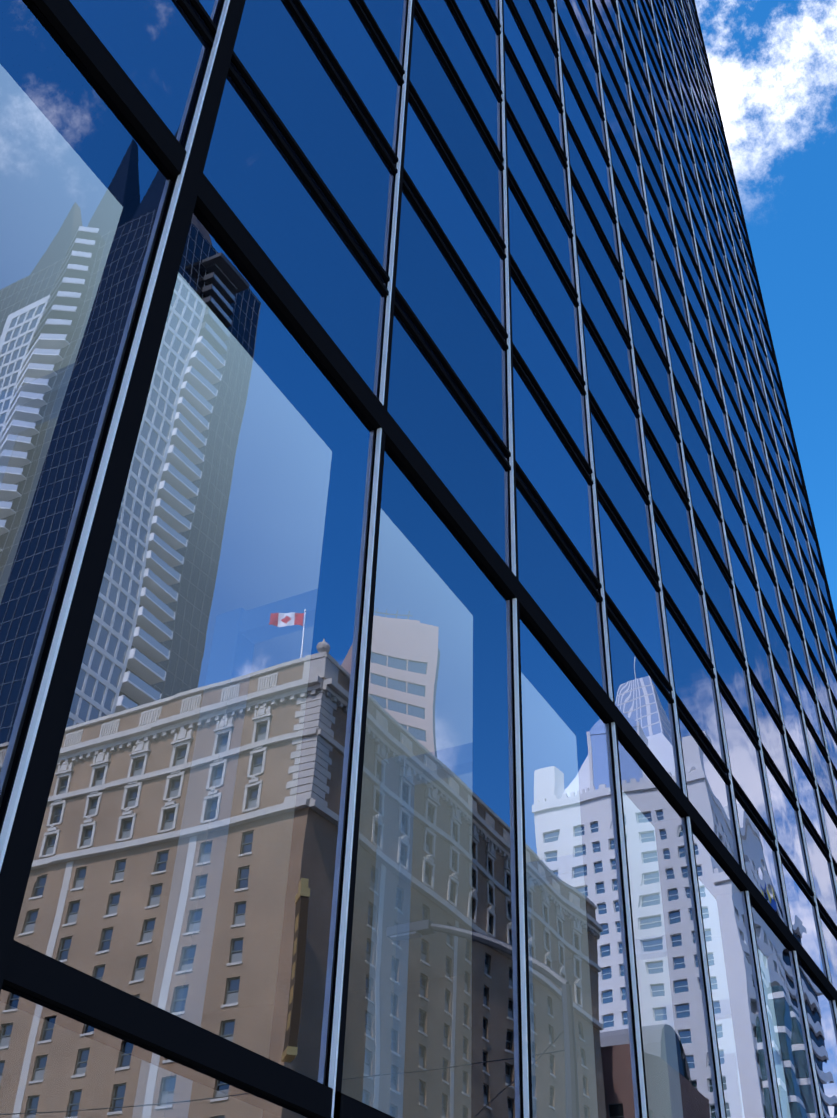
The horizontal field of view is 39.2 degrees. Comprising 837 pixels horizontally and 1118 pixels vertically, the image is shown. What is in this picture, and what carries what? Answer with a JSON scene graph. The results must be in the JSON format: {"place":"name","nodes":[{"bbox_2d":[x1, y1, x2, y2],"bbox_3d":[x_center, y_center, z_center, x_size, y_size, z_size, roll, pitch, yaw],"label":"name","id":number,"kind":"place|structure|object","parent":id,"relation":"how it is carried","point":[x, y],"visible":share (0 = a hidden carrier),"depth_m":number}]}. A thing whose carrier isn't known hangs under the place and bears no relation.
{"place":"outdoors","nodes":[
{"label":"outdoors","id":0,"kind":"place"},
{"bbox_2d":[0,0,836,1117],"bbox_3d":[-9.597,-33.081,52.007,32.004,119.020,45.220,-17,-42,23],"label":"window glass","id":1,"kind":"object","parent":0,"point":[188,858],"depth_m":9.14},
{"bbox_2d":[0,0,836,1117],"bbox_3d":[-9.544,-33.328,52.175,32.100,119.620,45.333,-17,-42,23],"label":"tower mullions","id":2,"kind":"object","parent":1,"relation":"attached to","point":[54,982],"visible":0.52,"depth_m":11.78},
{"bbox_2d":[695,0,836,620],"label":"sky","id":3,"kind":"structure","parent":0,"point":[773,63]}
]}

